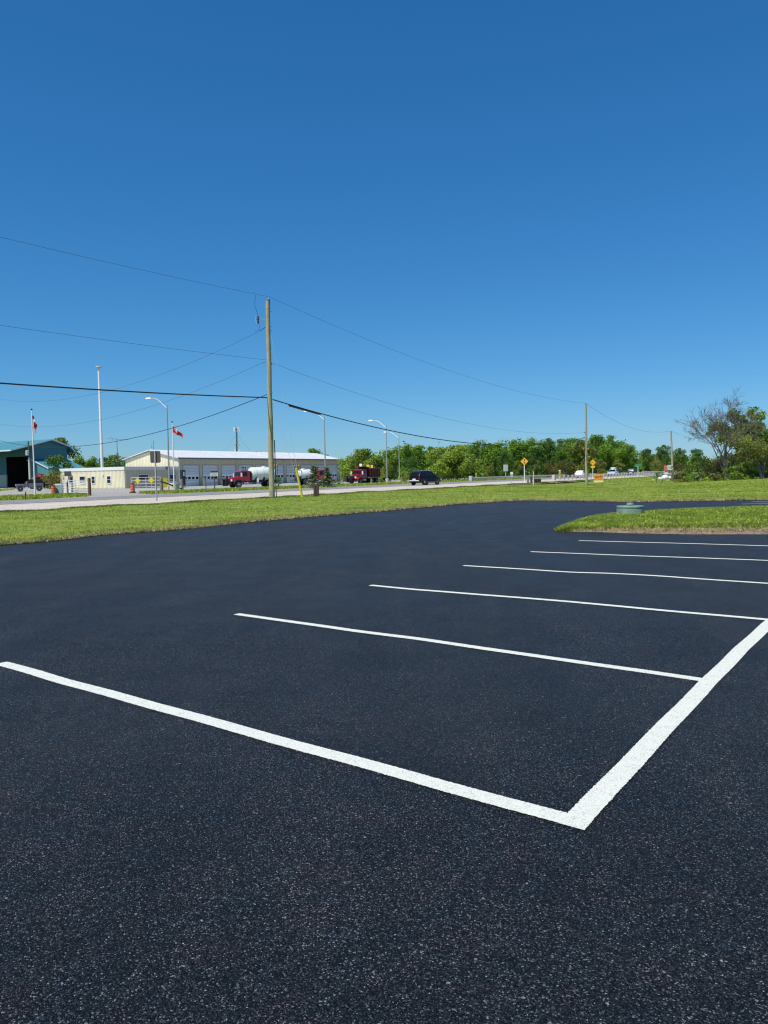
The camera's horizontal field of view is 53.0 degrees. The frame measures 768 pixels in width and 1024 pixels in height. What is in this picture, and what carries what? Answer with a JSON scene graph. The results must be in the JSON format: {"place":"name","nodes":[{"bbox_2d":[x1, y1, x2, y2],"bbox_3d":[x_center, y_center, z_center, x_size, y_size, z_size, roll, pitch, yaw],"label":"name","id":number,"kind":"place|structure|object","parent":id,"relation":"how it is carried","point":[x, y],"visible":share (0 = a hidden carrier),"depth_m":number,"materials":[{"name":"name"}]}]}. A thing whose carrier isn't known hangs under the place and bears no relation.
{"place":"outdoors","nodes":[
{"label":"outdoors","id":0,"kind":"place"},
{"bbox_2d":[0,477,525,498],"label":"yard","id":1,"kind":"structure","parent":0,"point":[108,492],"depth_m":115.25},
{"bbox_2d":[25,441,30,488],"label":"utility pole","id":2,"kind":"object","parent":1,"relation":"on","point":[27,452],"visible":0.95,"depth_m":149.52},
{"bbox_2d":[14,479,44,491],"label":"off road car","id":3,"kind":"object","parent":1,"relation":"on","point":[40,483],"visible":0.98,"depth_m":116.38,"materials":[{"name":"metal"}]},
{"bbox_2d":[25,473,56,488],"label":"dump truck","id":4,"kind":"object","parent":1,"relation":"on","point":[38,477],"visible":0.3,"depth_m":151.16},
{"bbox_2d":[40,469,61,488],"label":"shrub","id":5,"kind":"object","parent":1,"relation":"on","point":[51,475],"visible":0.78,"depth_m":138.16,"materials":[{"name":"green plant"}]},
{"bbox_2d":[43,455,74,483],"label":"broadleaf tree","id":6,"kind":"object","parent":1,"relation":"on","point":[53,461],"visible":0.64,"depth_m":142.04,"materials":[{"name":"green plant"}]},
{"bbox_2d":[96,366,103,466],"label":"mast","id":7,"kind":"object","parent":1,"relation":"on","point":[101,437],"visible":0.85,"depth_m":159.02,"materials":[{"name":"metal"}]},
{"bbox_2d":[59,466,178,488],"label":"office building","id":8,"kind":"structure","parent":1,"relation":"on","point":[110,477],"depth_m":134.53,"materials":[{"name":"metal"}]},
{"bbox_2d":[131,477,167,489],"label":"gate","id":9,"kind":"structure","parent":1,"relation":"on","point":[166,481],"depth_m":92.55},
{"bbox_2d":[145,397,169,490],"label":"street lamp","id":10,"kind":"object","parent":1,"relation":"on","point":[167,441],"visible":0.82,"depth_m":93.66,"materials":[{"name":"metal"}]},
{"bbox_2d":[122,450,339,486],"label":"garage building","id":11,"kind":"structure","parent":1,"relation":"on","point":[197,466],"depth_m":155.30,"materials":[{"name":"metal"}]},
{"bbox_2d":[183,465,199,485],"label":"overhead door","id":12,"kind":"structure","parent":11,"relation":"in","point":[192,472],"depth_m":146.93,"materials":[{"name":"metal"}]},
{"bbox_2d":[202,465,218,485],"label":"overhead door","id":13,"kind":"structure","parent":11,"relation":"in","point":[206,468],"depth_m":150.78,"materials":[{"name":"metal"}]},
{"bbox_2d":[221,465,234,478],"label":"overhead door","id":14,"kind":"structure","parent":11,"relation":"in","point":[226,470],"depth_m":155.04,"materials":[{"name":"metal"}]},
{"bbox_2d":[274,465,283,482],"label":"overhead door","id":15,"kind":"structure","parent":11,"relation":"in","point":[280,467],"depth_m":169.20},
{"bbox_2d":[286,465,297,482],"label":"overhead door","id":16,"kind":"structure","parent":11,"relation":"in","point":[289,468],"depth_m":172.20,"materials":[{"name":"metal"}]},
{"bbox_2d":[327,465,337,481],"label":"overhead door","id":17,"kind":"structure","parent":11,"relation":"in","point":[332,470],"depth_m":186.24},
{"bbox_2d":[221,464,278,487],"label":"tank truck","id":18,"kind":"object","parent":1,"relation":"on","point":[250,475],"visible":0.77,"depth_m":111.03,"materials":[{"name":"metal"}]},
{"bbox_2d":[294,465,334,484],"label":"tank truck","id":19,"kind":"object","parent":1,"relation":"on","point":[303,474],"visible":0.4,"depth_m":125.38,"materials":[{"name":"metal"}]},
{"bbox_2d":[337,456,357,481],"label":"broadleaf tree","id":20,"kind":"object","parent":1,"relation":"on","point":[342,471],"visible":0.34,"depth_m":175.47,"materials":[{"name":"green plant"}]},
{"bbox_2d":[343,448,372,475],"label":"broadleaf tree","id":21,"kind":"object","parent":1,"relation":"on","point":[361,455],"visible":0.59,"depth_m":170.67,"materials":[{"name":"green plant"}]},
{"bbox_2d":[345,464,380,482],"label":"dump truck","id":22,"kind":"object","parent":1,"relation":"on","point":[364,474],"visible":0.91,"depth_m":130.10,"materials":[{"name":"metal"}]},
{"bbox_2d":[360,455,388,481],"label":"broadleaf tree","id":23,"kind":"object","parent":1,"relation":"on","point":[379,460],"visible":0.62,"depth_m":164.14,"materials":[{"name":"green plant"}]},
{"bbox_2d":[380,445,406,479],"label":"broadleaf tree","id":24,"kind":"object","parent":1,"relation":"on","point":[392,458],"visible":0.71,"depth_m":188.25,"materials":[{"name":"green plant"}]},
{"bbox_2d":[400,443,416,479],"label":"broadleaf tree","id":25,"kind":"object","parent":1,"relation":"on","point":[404,455],"visible":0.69,"depth_m":184.98,"materials":[{"name":"green plant"}]},
{"bbox_2d":[404,456,419,475],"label":"broadleaf tree","id":26,"kind":"object","parent":1,"relation":"on","point":[412,463],"visible":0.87,"depth_m":171.16,"materials":[{"name":"green plant"}]},
{"bbox_2d":[409,444,433,469],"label":"broadleaf tree","id":27,"kind":"object","parent":1,"relation":"on","point":[416,450],"visible":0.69,"depth_m":186.74,"materials":[{"name":"green plant"}]},
{"bbox_2d":[425,446,457,479],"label":"broadleaf tree","id":28,"kind":"object","parent":1,"relation":"on","point":[436,457],"visible":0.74,"depth_m":158.48,"materials":[{"name":"green plant"}]},
{"bbox_2d":[463,439,494,471],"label":"broadleaf tree","id":29,"kind":"object","parent":1,"relation":"on","point":[473,449],"visible":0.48,"depth_m":203.20,"materials":[{"name":"green plant"}]},
{"bbox_2d":[480,443,495,476],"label":"broadleaf tree","id":30,"kind":"object","parent":1,"relation":"on","point":[491,457],"visible":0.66,"depth_m":202.72,"materials":[{"name":"green plant"}]},
{"bbox_2d":[488,442,512,476],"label":"broadleaf tree","id":31,"kind":"object","parent":1,"relation":"on","point":[497,451],"visible":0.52,"depth_m":206.47,"materials":[{"name":"green plant"}]},
{"bbox_2d":[496,450,514,475],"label":"broadleaf tree","id":32,"kind":"object","parent":1,"relation":"on","point":[503,456],"visible":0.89,"depth_m":189.16,"materials":[{"name":"green plant"}]},
{"bbox_2d":[525,447,546,474],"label":"broadleaf tree","id":33,"kind":"object","parent":1,"relation":"on","point":[534,453],"visible":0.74,"depth_m":204.10,"materials":[{"name":"green plant"}]},
{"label":"gate post","id":34,"kind":"object","parent":1,"relation":"on","visible":0},
{"bbox_2d":[62,480,87,492],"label":"gate","id":35,"kind":"structure","parent":34,"relation":"attached to","point":[75,485],"depth_m":82.99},
{"bbox_2d":[0,471,588,504],"bbox_3d":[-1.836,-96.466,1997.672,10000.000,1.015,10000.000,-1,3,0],"label":"ground","id":36,"kind":"structure","parent":0,"point":[239,493],"depth_m":93.68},
{"bbox_2d":[0,439,84,486],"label":"salt shed","id":37,"kind":"structure","parent":36,"relation":"on","point":[14,470],"depth_m":205.47,"materials":[{"name":"metal"}]},
{"bbox_2d":[54,437,81,458],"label":"broadleaf tree","id":38,"kind":"object","parent":36,"relation":"on","point":[61,439],"visible":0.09,"depth_m":259.49,"materials":[{"name":"green plant"}]},
{"bbox_2d":[73,454,84,466],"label":"broadleaf tree","id":39,"kind":"object","parent":36,"relation":"on","point":[78,460],"visible":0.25,"depth_m":227.87,"materials":[{"name":"green plant"}]},
{"bbox_2d":[81,456,99,467],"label":"broadleaf tree","id":40,"kind":"object","parent":36,"relation":"on","point":[91,463],"visible":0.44,"depth_m":225.92,"materials":[{"name":"green plant"}]},
{"bbox_2d":[104,454,124,466],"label":"broadleaf tree","id":41,"kind":"object","parent":36,"relation":"on","point":[113,458],"visible":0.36,"depth_m":222.65,"materials":[{"name":"green plant"}]},
{"bbox_2d":[307,466,322,487],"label":"spruce tree","id":42,"kind":"object","parent":36,"relation":"on","point":[314,477],"visible":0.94,"depth_m":91.91,"materials":[{"name":"plant"}]},
{"bbox_2d":[320,467,336,486],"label":"spruce tree","id":43,"kind":"object","parent":36,"relation":"on","point":[326,480],"visible":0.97,"depth_m":99.03,"materials":[{"name":"plant"}]},
{"bbox_2d":[508,438,521,475],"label":"broadleaf tree","id":44,"kind":"object","parent":36,"relation":"on","point":[516,457],"visible":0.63,"depth_m":213.85,"materials":[{"name":"green plant"}]},
{"bbox_2d":[508,437,537,475],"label":"broadleaf tree","id":45,"kind":"object","parent":36,"relation":"on","point":[526,448],"visible":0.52,"depth_m":213.70,"materials":[{"name":"green plant"}]},
{"bbox_2d":[538,438,561,476],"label":"broadleaf tree","id":46,"kind":"object","parent":36,"relation":"on","point":[547,449],"visible":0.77,"depth_m":208.42,"materials":[{"name":"green plant"}]},
{"bbox_2d":[340,437,767,479],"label":"wood","id":47,"kind":"object","parent":36,"relation":"on","point":[640,461],"visible":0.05,"depth_m":253.66,"materials":[{"name":"green plant"}]},
{"bbox_2d":[555,439,571,473],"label":"broadleaf tree","id":48,"kind":"object","parent":36,"relation":"on","point":[562,453],"visible":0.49,"depth_m":221.08,"materials":[{"name":"green plant"}]},
{"bbox_2d":[562,437,584,473],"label":"broadleaf tree","id":49,"kind":"object","parent":36,"relation":"on","point":[569,443],"visible":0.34,"depth_m":224.49,"materials":[{"name":"green plant"}]},
{"bbox_2d":[566,439,598,472],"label":"broadleaf tree","id":50,"kind":"object","parent":36,"relation":"on","point":[576,464],"visible":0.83,"depth_m":218.78,"materials":[{"name":"green plant"}]},
{"bbox_2d":[593,459,606,473],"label":"broadleaf tree","id":51,"kind":"object","parent":36,"relation":"on","point":[599,465],"visible":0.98,"depth_m":204.34,"materials":[{"name":"green plant"}]},
{"bbox_2d":[584,434,616,473],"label":"broadleaf tree","id":52,"kind":"object","parent":36,"relation":"on","point":[598,439],"visible":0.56,"depth_m":230.16,"materials":[{"name":"green plant"}]},
{"bbox_2d":[603,434,617,471],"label":"broadleaf tree","id":53,"kind":"object","parent":36,"relation":"on","point":[609,465],"visible":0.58,"depth_m":234.73,"materials":[{"name":"green plant"}]},
{"bbox_2d":[611,440,637,472],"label":"broadleaf tree","id":54,"kind":"object","parent":36,"relation":"on","point":[622,450],"visible":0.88,"depth_m":236.24,"materials":[{"name":"green plant"}]},
{"bbox_2d":[627,446,639,470],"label":"broadleaf tree","id":55,"kind":"object","parent":36,"relation":"on","point":[634,459],"visible":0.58,"depth_m":238.49,"materials":[{"name":"green plant"}]},
{"bbox_2d":[640,448,655,470],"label":"broadleaf tree","id":56,"kind":"object","parent":36,"relation":"on","point":[646,457],"visible":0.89,"depth_m":228.60,"materials":[{"name":"green plant"}]},
{"bbox_2d":[650,459,662,470],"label":"broadleaf tree","id":57,"kind":"object","parent":36,"relation":"on","point":[657,461],"visible":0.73,"depth_m":179.51,"materials":[{"name":"green plant"}]},
{"bbox_2d":[653,443,676,471],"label":"broadleaf tree","id":58,"kind":"object","parent":36,"relation":"on","point":[663,457],"visible":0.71,"depth_m":223.96,"materials":[{"name":"green plant"}]},
{"bbox_2d":[669,448,687,471],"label":"broadleaf tree","id":59,"kind":"object","parent":36,"relation":"on","point":[682,457],"visible":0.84,"depth_m":219.00,"materials":[{"name":"green plant"}]},
{"bbox_2d":[690,448,703,471],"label":"broadleaf tree","id":60,"kind":"object","parent":36,"relation":"on","point":[696,455],"visible":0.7,"depth_m":213.93,"materials":[{"name":"green plant"}]},
{"bbox_2d":[726,425,767,478],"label":"broadleaf tree","id":61,"kind":"object","parent":36,"relation":"on","point":[757,455],"visible":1,"depth_m":91.96,"materials":[{"name":"green plant"}]},
{"bbox_2d":[0,473,640,499],"bbox_3d":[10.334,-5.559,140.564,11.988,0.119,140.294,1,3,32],"label":"verge","id":62,"kind":"structure","parent":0,"point":[288,488],"depth_m":92.05,"materials":[{"name":"plant"}]},
{"bbox_2d":[172,421,174,489],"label":"flagpole","id":63,"kind":"object","parent":62,"relation":"on","point":[173,458],"visible":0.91,"depth_m":89.63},
{"bbox_2d":[368,420,388,481],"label":"street lamp","id":64,"kind":"object","parent":62,"relation":"on","point":[386,479],"visible":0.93,"depth_m":133.65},
{"bbox_2d":[435,443,474,479],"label":"broadleaf tree","id":65,"kind":"object","parent":62,"relation":"on","point":[457,452],"visible":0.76,"depth_m":156.74,"materials":[{"name":"green plant"}]},
{"bbox_2d":[457,453,484,479],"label":"broadleaf tree","id":66,"kind":"object","parent":62,"relation":"on","point":[468,458],"visible":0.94,"depth_m":154.62,"materials":[{"name":"green plant"}]},
{"bbox_2d":[515,464,525,475],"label":"broadleaf tree","id":67,"kind":"object","parent":62,"relation":"on","point":[520,470],"visible":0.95,"depth_m":181.51,"materials":[{"name":"green plant"}]},
{"bbox_2d":[541,463,558,476],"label":"shrub","id":68,"kind":"object","parent":62,"relation":"on","point":[548,467],"visible":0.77,"depth_m":181.43,"materials":[{"name":"green plant"}]},
{"bbox_2d":[553,460,574,476],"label":"shrub","id":69,"kind":"object","parent":62,"relation":"on","point":[566,463],"visible":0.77,"depth_m":185.27,"materials":[{"name":"green plant"}]},
{"bbox_2d":[0,473,670,503],"bbox_3d":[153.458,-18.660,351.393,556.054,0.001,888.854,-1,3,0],"label":"road","id":70,"kind":"structure","parent":0,"point":[124,497],"depth_m":75.58,"materials":[{"name":"asphalt"}]},
{"bbox_2d":[409,470,440,485],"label":"car","id":71,"kind":"object","parent":70,"relation":"on","point":[424,477],"visible":0.99,"depth_m":102.50,"materials":[{"name":"metal"}]},
{"bbox_2d":[0,472,702,510],"bbox_3d":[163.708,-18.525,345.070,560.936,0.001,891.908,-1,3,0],"label":"gravel shoulder","id":72,"kind":"object","parent":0,"point":[38,506],"visible":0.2,"depth_m":62.64},
{"bbox_2d":[150,451,160,500],"bbox_3d":[-16.022,-2.425,54.043,0.720,3.734,0.080,-1,3,0],"label":"road sign","id":73,"kind":"object","parent":72,"relation":"on","point":[155,457],"visible":0.81,"depth_m":54.00,"materials":[{"name":"metal"}]},
{"bbox_2d":[556,471,676,479],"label":"guardrail","id":74,"kind":"object","parent":72,"relation":"on","point":[590,476],"visible":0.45,"depth_m":154.10,"materials":[{"name":"metal"}]},
{"bbox_2d":[642,471,664,475],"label":"barrier wall","id":75,"kind":"structure","parent":72,"relation":"on","point":[649,473],"depth_m":167.01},
{"bbox_2d":[0,500,767,1023],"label":"parking lot","id":76,"kind":"structure","parent":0,"point":[160,868],"depth_m":4.08,"materials":[{"name":"asphalt"}]},
{"bbox_2d":[0,501,767,829],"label":"parking marking","id":77,"kind":"object","parent":76,"relation":"on","point":[588,807],"visible":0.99,"depth_m":4.81,"materials":[{"name":"paint"}]},
{"bbox_2d":[0,473,767,544],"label":"lawn ground","id":78,"kind":"structure","parent":0,"point":[46,528],"depth_m":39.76,"materials":[{"name":"plant"}]},
{"bbox_2d":[255,295,276,497],"bbox_3d":[-8.489,-8.005,54.685,1.226,14.733,0.882,0,3,29],"label":"utility pole","id":79,"kind":"object","parent":78,"relation":"on","point":[272,480],"visible":0.98,"depth_m":54.65,"materials":[{"name":"brown wood"}]},
{"bbox_2d":[1,325,263,359],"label":"overhead wire","id":80,"kind":"object","parent":79,"relation":"attached to","point":[125,342],"visible":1,"depth_m":43.98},
{"bbox_2d":[0,382,267,397],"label":"telephone cable","id":81,"kind":"object","parent":79,"relation":"attached to","point":[125,391],"visible":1,"depth_m":43.85,"materials":[{"name":"rubber"}]},
{"bbox_2d":[2,394,266,446],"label":"telephone cable","id":82,"kind":"object","parent":79,"relation":"attached to","point":[155,432],"visible":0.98,"depth_m":66.38,"materials":[{"name":"rubber"}]},
{"bbox_2d":[1,237,268,296],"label":"overhead wire","id":83,"kind":"object","parent":79,"relation":"attached to","point":[135,268],"visible":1,"depth_m":44.13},
{"bbox_2d":[272,399,584,445],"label":"telephone cable","id":84,"kind":"object","parent":79,"relation":"hanging from","point":[423,436],"visible":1,"depth_m":71.20,"materials":[{"name":"rubber"}]},
{"bbox_2d":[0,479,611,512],"bbox_3d":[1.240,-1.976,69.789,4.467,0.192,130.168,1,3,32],"label":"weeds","id":85,"kind":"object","parent":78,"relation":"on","point":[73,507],"visible":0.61,"depth_m":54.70,"materials":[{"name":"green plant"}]},
{"bbox_2d":[0,497,767,544],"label":"dry grass","id":86,"kind":"structure","parent":78,"relation":"on","point":[151,529],"depth_m":29.70,"materials":[{"name":"plant"}]},
{"bbox_2d":[583,403,587,484],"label":"utility pole","id":87,"kind":"object","parent":78,"relation":"on","point":[586,466],"visible":0.98,"depth_m":107.11,"materials":[{"name":"brown wood"}]},
{"bbox_2d":[594,474,602,485],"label":"advertising sign","id":88,"kind":"object","parent":78,"relation":"on","point":[598,477],"visible":1,"depth_m":99.88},
{"bbox_2d":[669,462,689,480],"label":"shrub","id":89,"kind":"object","parent":78,"relation":"on","point":[680,467],"visible":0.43,"depth_m":111.51,"materials":[{"name":"green plant"}]},
{"bbox_2d":[674,471,698,482],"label":"shrub","id":90,"kind":"object","parent":78,"relation":"on","point":[682,474],"visible":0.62,"depth_m":102.70,"materials":[{"name":"green plant"}]},
{"bbox_2d":[679,460,701,479],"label":"shrub","id":91,"kind":"object","parent":78,"relation":"on","point":[692,469],"visible":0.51,"depth_m":109.26,"materials":[{"name":"green plant"}]},
{"bbox_2d":[683,472,709,481],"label":"shrub","id":92,"kind":"object","parent":78,"relation":"on","point":[697,476],"visible":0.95,"depth_m":98.75,"materials":[{"name":"green plant"}]},
{"bbox_2d":[688,456,718,479],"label":"shrub","id":93,"kind":"object","parent":78,"relation":"on","point":[702,460],"visible":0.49,"depth_m":107.45,"materials":[{"name":"green plant"}]},
{"bbox_2d":[699,455,723,478],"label":"shrub","id":94,"kind":"object","parent":78,"relation":"on","point":[714,465],"visible":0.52,"depth_m":105.68,"materials":[{"name":"green plant"}]},
{"bbox_2d":[708,473,723,480],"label":"shrub","id":95,"kind":"object","parent":78,"relation":"on","point":[714,477],"visible":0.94,"depth_m":95.61,"materials":[{"name":"green plant"}]},
{"bbox_2d":[675,388,767,478],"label":"bare tree","id":96,"kind":"object","parent":78,"relation":"on","point":[717,426],"visible":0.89,"depth_m":102.37,"materials":[{"name":"plant"}]},
{"bbox_2d":[716,451,738,478],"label":"shrub","id":97,"kind":"object","parent":78,"relation":"on","point":[731,462],"visible":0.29,"depth_m":105.64,"materials":[{"name":"green plant"}]},
{"bbox_2d":[705,406,767,463],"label":"broadleaf tree","id":98,"kind":"object","parent":78,"relation":"on","point":[760,417],"visible":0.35,"depth_m":105.62,"materials":[{"name":"green plant"}]},
{"bbox_2d":[721,464,753,480],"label":"shrub","id":99,"kind":"object","parent":78,"relation":"on","point":[739,475],"visible":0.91,"depth_m":93.49,"materials":[{"name":"green plant"}]},
{"bbox_2d":[727,462,758,479],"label":"shrub","id":100,"kind":"object","parent":78,"relation":"on","point":[752,470],"visible":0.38,"depth_m":95.70,"materials":[{"name":"green plant"}]},
{"bbox_2d":[0,0,767,464],"label":"sky","id":101,"kind":"structure","parent":0,"point":[566,200],"materials":[{"name":"blue"}]},
{"bbox_2d":[564,526,767,533],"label":"grass island edge","id":102,"kind":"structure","parent":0,"point":[751,531],"depth_m":18.97,"materials":[{"name":"soil"}]},
{"bbox_2d":[616,503,643,513],"bbox_3d":[7.593,-0.011,23.732,0.828,0.557,0.828,-1,3,0],"label":"septic riser","id":103,"kind":"object","parent":102,"relation":"on","point":[630,508],"visible":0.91,"depth_m":23.41,"materials":[{"name":"green plastic"}]},
{"bbox_2d":[552,505,767,531],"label":"island grass","id":104,"kind":"structure","parent":102,"relation":"on","point":[726,520],"depth_m":20.87,"materials":[{"name":"plant"}]},
{"bbox_2d":[560,522,767,531],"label":"island dry grass","id":105,"kind":"structure","parent":102,"relation":"on","point":[712,528],"depth_m":19.20,"materials":[{"name":"plant"}]},
{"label":"verge","id":106,"kind":"structure","parent":0,"visible":0},
{"bbox_2d":[31,408,35,493],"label":"flagpole","id":107,"kind":"object","parent":106,"relation":"on","point":[33,455],"visible":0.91,"depth_m":79.44,"materials":[{"name":"metal"}]},
{"label":"field","id":108,"kind":"structure","parent":0,"visible":0},
{"bbox_2d":[473,471,668,479],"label":"guardrail","id":109,"kind":"object","parent":108,"relation":"on","point":[505,477],"visible":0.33,"depth_m":161.57,"materials":[{"name":"metal"}]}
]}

